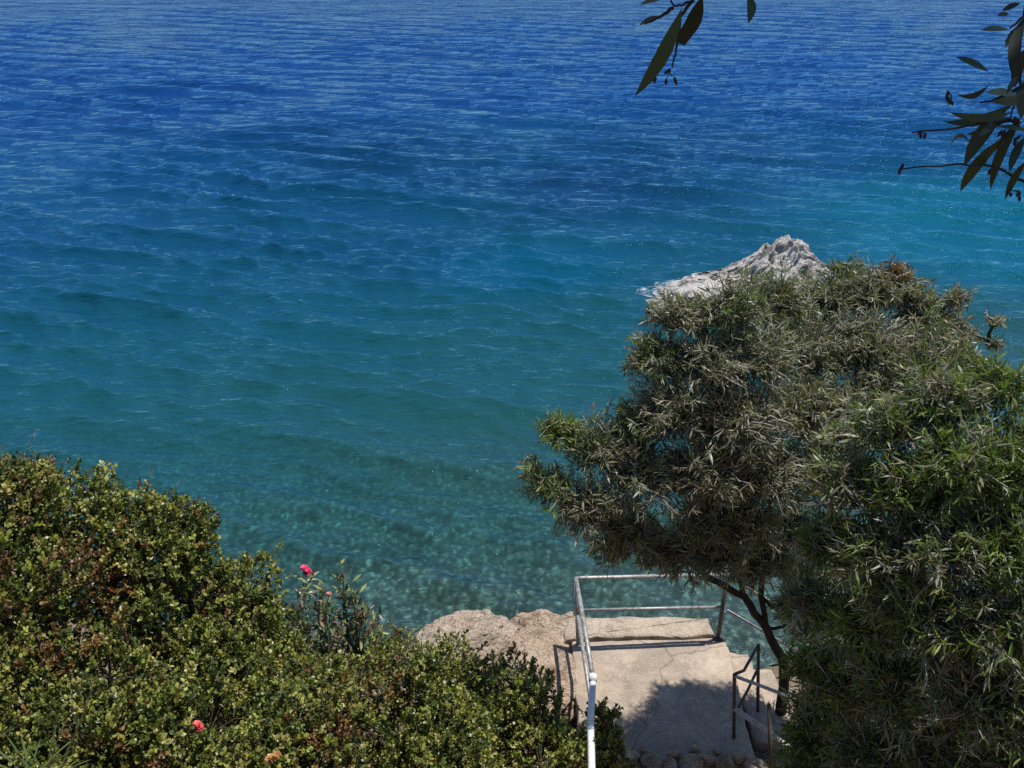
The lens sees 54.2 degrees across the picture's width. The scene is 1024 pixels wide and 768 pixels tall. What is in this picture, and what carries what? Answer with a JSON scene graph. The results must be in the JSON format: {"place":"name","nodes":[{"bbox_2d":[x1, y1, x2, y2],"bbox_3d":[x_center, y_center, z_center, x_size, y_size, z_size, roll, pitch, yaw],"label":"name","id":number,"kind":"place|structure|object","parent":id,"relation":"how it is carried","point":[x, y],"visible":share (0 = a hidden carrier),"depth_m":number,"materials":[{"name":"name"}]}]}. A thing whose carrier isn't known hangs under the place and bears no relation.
{"place":"outdoors","nodes":[
{"label":"outdoors","id":0,"kind":"place"},
{"bbox_2d":[0,608,1022,767],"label":"ground","id":1,"kind":"structure","parent":0,"point":[763,755],"depth_m":12.14,"materials":[{"name":"brown soil"}]},
{"bbox_2d":[0,723,88,767],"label":"agapanthus","id":2,"kind":"object","parent":1,"relation":"on","point":[26,757],"visible":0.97,"depth_m":6.50,"materials":[{"name":"green plant"}]},
{"bbox_2d":[0,443,138,759],"bbox_3d":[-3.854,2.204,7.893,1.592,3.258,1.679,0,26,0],"label":"mastic shrub","id":3,"kind":"object","parent":1,"relation":"on","point":[41,590],"visible":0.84,"depth_m":7.49,"materials":[{"name":"green plant"}]},
{"bbox_2d":[0,607,219,767],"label":"mastic shrub","id":4,"kind":"object","parent":1,"relation":"on","point":[27,717],"visible":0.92,"depth_m":7.10,"materials":[{"name":"green plant"}]},
{"bbox_2d":[49,724,63,767],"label":"dry stalk","id":5,"kind":"object","parent":4,"relation":"on","point":[61,731],"visible":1,"depth_m":6.35,"materials":[{"name":"plant"}]},
{"bbox_2d":[61,680,93,767],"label":"dry stalk","id":6,"kind":"object","parent":4,"relation":"on","point":[76,728],"visible":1,"depth_m":6.26,"materials":[{"name":"plant"}]},
{"bbox_2d":[193,720,203,748],"bbox_3d":[-2.270,2.618,7.221,0.069,0.789,0.458,-15,30,-28],"label":"hibiscus spray","id":7,"kind":"object","parent":4,"relation":"attached to","point":[198,726],"visible":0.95,"depth_m":6.91,"materials":[{"name":"pink plant"}]},
{"bbox_2d":[29,458,240,747],"bbox_3d":[-3.148,2.205,8.717,1.519,3.468,1.559,20,32,35],"label":"mastic shrub","id":8,"kind":"object","parent":1,"relation":"on","point":[134,546],"visible":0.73,"depth_m":8.09,"materials":[{"name":"green plant"}]},
{"bbox_2d":[175,495,230,723],"bbox_3d":[-2.856,2.286,9.302,0.588,3.285,0.748,0,26,0],"label":"mastic shrub","id":9,"kind":"object","parent":1,"relation":"on","point":[196,513],"visible":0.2,"depth_m":8.57,"materials":[{"name":"green plant"}]},
{"bbox_2d":[116,542,318,739],"bbox_3d":[-2.430,2.812,8.553,1.696,2.792,1.312,-22,34,-38],"label":"mastic shrub","id":10,"kind":"object","parent":1,"relation":"on","point":[246,639],"visible":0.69,"depth_m":8.30,"materials":[{"name":"green plant"}]},
{"bbox_2d":[96,643,387,767],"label":"mastic shrub","id":11,"kind":"object","parent":1,"relation":"on","point":[297,738],"visible":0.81,"depth_m":7.69,"materials":[{"name":"green plant"}]},
{"bbox_2d":[264,751,281,767],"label":"withered spray","id":12,"kind":"object","parent":11,"relation":"attached to","point":[271,757],"visible":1,"depth_m":7.04,"materials":[{"name":"orange plant"}]},
{"bbox_2d":[255,593,298,663],"bbox_3d":[-2.291,2.949,9.848,0.557,2.136,0.399,18,32,33],"label":"heath shrub","id":13,"kind":"object","parent":1,"relation":"on","point":[277,618],"visible":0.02,"depth_m":9.50,"materials":[{"name":"green plant"}]},
{"bbox_2d":[285,559,393,701],"bbox_3d":[-1.667,2.737,9.708,1.081,2.504,0.639,0,26,0],"label":"oleander","id":14,"kind":"object","parent":1,"relation":"on","point":[357,619],"visible":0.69,"depth_m":9.39,"materials":[{"name":"green plant"}]},
{"bbox_2d":[292,629,505,767],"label":"mastic shrub","id":15,"kind":"object","parent":1,"relation":"on","point":[435,675],"visible":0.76,"depth_m":8.59,"materials":[{"name":"green plant"}]},
{"bbox_2d":[367,621,433,760],"bbox_3d":[-1.072,3.199,10.122,0.676,1.798,0.482,-12,28,-22],"label":"heath shrub","id":16,"kind":"object","parent":1,"relation":"on","point":[397,634],"visible":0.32,"depth_m":9.87,"materials":[{"name":"green plant"}]},
{"bbox_2d":[403,635,436,669],"bbox_3d":[-0.970,3.351,12.193,0.871,0.468,0.640,0,26,0],"label":"shore rock","id":17,"kind":"object","parent":1,"relation":"on","point":[426,637],"visible":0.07,"depth_m":12.15,"materials":[{"name":"stone"}]},
{"bbox_2d":[409,609,523,682],"bbox_3d":[-0.536,3.244,12.434,1.511,0.654,1.189,0,26,0],"label":"shore rock","id":18,"kind":"object","parent":1,"relation":"on","point":[496,632],"visible":0.41,"depth_m":12.30,"materials":[{"name":"stone"}]},
{"bbox_2d":[402,641,608,767],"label":"mastic shrub","id":19,"kind":"object","parent":1,"relation":"on","point":[536,734],"visible":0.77,"depth_m":9.06,"materials":[{"name":"green plant"}]},
{"bbox_2d":[486,627,576,731],"bbox_3d":[0.314,3.571,11.953,1.273,0.831,1.849,0,26,0],"label":"shore rock","id":20,"kind":"object","parent":1,"relation":"on","point":[551,649],"visible":0.38,"depth_m":11.81,"materials":[{"name":"beige stone"}]},
{"bbox_2d":[509,609,586,636],"bbox_3d":[0.531,3.326,12.707,1.365,0.830,0.926,0,26,0],"label":"shore rock","id":21,"kind":"object","parent":1,"relation":"on","point":[544,619],"visible":0.3,"depth_m":12.60,"materials":[{"name":"beige stone"}]},
{"bbox_2d":[587,673,596,767],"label":"white handrail","id":22,"kind":"object","parent":1,"relation":"on","point":[590,722],"visible":0.99,"depth_m":9.34,"materials":[{"name":"white metal"}]},
{"bbox_2d":[575,696,637,767],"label":"mastic shrub","id":23,"kind":"object","parent":1,"relation":"on","point":[604,719],"visible":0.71,"depth_m":9.73,"materials":[{"name":"green plant"}]},
{"bbox_2d":[564,616,754,767],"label":"concrete landing","id":24,"kind":"object","parent":1,"relation":"on","point":[665,683],"visible":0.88,"depth_m":11.55,"materials":[{"name":"beige concrete"}]},
{"bbox_2d":[625,751,640,764],"bbox_3d":[1.264,3.924,10.497,0.208,0.107,0.165,-9,31,-44],"label":"loose stone","id":25,"kind":"object","parent":24,"relation":"on","point":[634,756],"visible":0.79,"depth_m":10.46,"materials":[{"name":"beige stone"}]},
{"bbox_2d":[639,744,645,752],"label":"loose stone","id":26,"kind":"object","parent":24,"relation":"on","point":[642,749],"visible":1,"depth_m":10.58,"materials":[{"name":"beige stone"}]},
{"bbox_2d":[574,573,728,697],"bbox_3d":[1.282,2.874,11.641,2.525,1.070,1.261,-23,34,-39],"label":"metal railing","id":27,"kind":"object","parent":24,"relation":"on","point":[717,636],"visible":0.86,"depth_m":11.74,"materials":[{"name":"grey metal"}]},
{"bbox_2d":[640,751,662,767],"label":"loose stone","id":28,"kind":"object","parent":24,"relation":"on","point":[650,759],"visible":1,"depth_m":10.39,"materials":[{"name":"beige stone"}]},
{"bbox_2d":[662,756,676,767],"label":"loose stone","id":29,"kind":"object","parent":24,"relation":"on","point":[669,762],"visible":1,"depth_m":10.35,"materials":[{"name":"beige stone"}]},
{"bbox_2d":[666,749,680,758],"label":"loose stone","id":30,"kind":"object","parent":24,"relation":"on","point":[675,753],"visible":0.94,"depth_m":10.51,"materials":[{"name":"beige stone"}]},
{"bbox_2d":[677,753,703,767],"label":"loose stone","id":31,"kind":"object","parent":24,"relation":"on","point":[693,760],"visible":1,"depth_m":10.37,"materials":[{"name":"beige stone"}]},
{"bbox_2d":[689,744,699,751],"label":"loose stone","id":32,"kind":"object","parent":24,"relation":"on","point":[694,748],"visible":1,"depth_m":10.60,"materials":[{"name":"beige stone"}]},
{"bbox_2d":[700,752,714,765],"bbox_3d":[2.049,3.931,10.485,0.183,0.086,0.163,21,23,28],"label":"loose stone","id":33,"kind":"object","parent":24,"relation":"on","point":[708,759],"visible":0.94,"depth_m":10.44,"materials":[{"name":"beige stone"}]},
{"bbox_2d":[712,748,722,754],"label":"loose stone","id":34,"kind":"object","parent":24,"relation":"on","point":[716,751],"visible":1,"depth_m":10.56,"materials":[{"name":"beige stone"}]},
{"bbox_2d":[714,754,734,767],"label":"loose stone","id":35,"kind":"object","parent":24,"relation":"on","point":[723,760],"visible":1,"depth_m":10.37,"materials":[{"name":"beige stone"}]},
{"bbox_2d":[732,752,747,763],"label":"loose stone","id":36,"kind":"object","parent":24,"relation":"on","point":[739,758],"visible":1,"depth_m":10.45,"materials":[{"name":"beige stone"}]},
{"bbox_2d":[742,757,767,767],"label":"loose stone","id":37,"kind":"object","parent":24,"relation":"on","point":[754,762],"visible":0.97,"depth_m":10.36,"materials":[{"name":"beige stone"}]},
{"bbox_2d":[732,644,790,767],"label":"rusty railing","id":38,"kind":"object","parent":24,"relation":"on","point":[750,719],"visible":0.82,"depth_m":10.49,"materials":[{"name":"grey metal"}]},
{"bbox_2d":[512,248,1010,715],"bbox_3d":[2.430,1.716,9.968,5.067,6.287,1.900,-13,29,-25],"label":"acacia tree","id":39,"kind":"object","parent":1,"relation":"on","point":[716,477],"visible":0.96,"depth_m":8.75,"materials":[{"name":"green plant"}]},
{"bbox_2d":[730,652,798,750],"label":"sea steps","id":40,"kind":"structure","parent":1,"relation":"on","point":[758,737],"depth_m":11.58,"materials":[{"name":"concrete"}]},
{"bbox_2d":[726,586,811,650],"bbox_3d":[3.201,3.427,12.543,1.263,2.644,0.047,-5,26,-10],"label":"stair railing","id":41,"kind":"object","parent":1,"relation":"on","point":[748,622],"visible":0.12,"depth_m":12.19,"materials":[{"name":"grey metal"}]},
{"bbox_2d":[635,0,1023,201],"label":"eucalyptus tree","id":42,"kind":"object","parent":1,"relation":"on","point":[988,122],"visible":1,"depth_m":1.15,"materials":[{"name":"green plant"}]},
{"bbox_2d":[765,347,1023,767],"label":"acacia tree","id":43,"kind":"object","parent":1,"relation":"on","point":[958,676],"visible":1,"depth_m":6.84,"materials":[{"name":"green plant"}]},
{"bbox_2d":[0,0,1023,668],"bbox_3d":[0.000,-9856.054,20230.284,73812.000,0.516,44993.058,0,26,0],"label":"sea","id":44,"kind":"structure","parent":0,"point":[364,288],"depth_m":32.85,"materials":[{"name":"liquid"}]},
{"bbox_2d":[645,292,675,312],"bbox_3d":[4.475,-2.030,26.369,1.984,0.679,1.601,0,26,0],"label":"reef rock","id":45,"kind":"object","parent":44,"relation":"in","point":[648,301],"visible":0.16,"depth_m":26.21,"materials":[{"name":"stone"}]},
{"bbox_2d":[657,234,848,327],"bbox_3d":[6.654,-2.311,27.038,5.403,3.483,4.103,0,26,0],"label":"sea rock","id":46,"kind":"object","parent":44,"relation":"in","point":[797,254],"visible":0.23,"depth_m":26.25,"materials":[{"name":"stone"}]},
{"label":"path","id":47,"kind":"structure","parent":0,"visible":0},
{"bbox_2d":[631,743,787,767],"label":"leaf litter","id":48,"kind":"object","parent":47,"relation":"on","point":[740,765],"visible":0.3,"depth_m":10.52,"materials":[{"name":"plant"}]}
]}

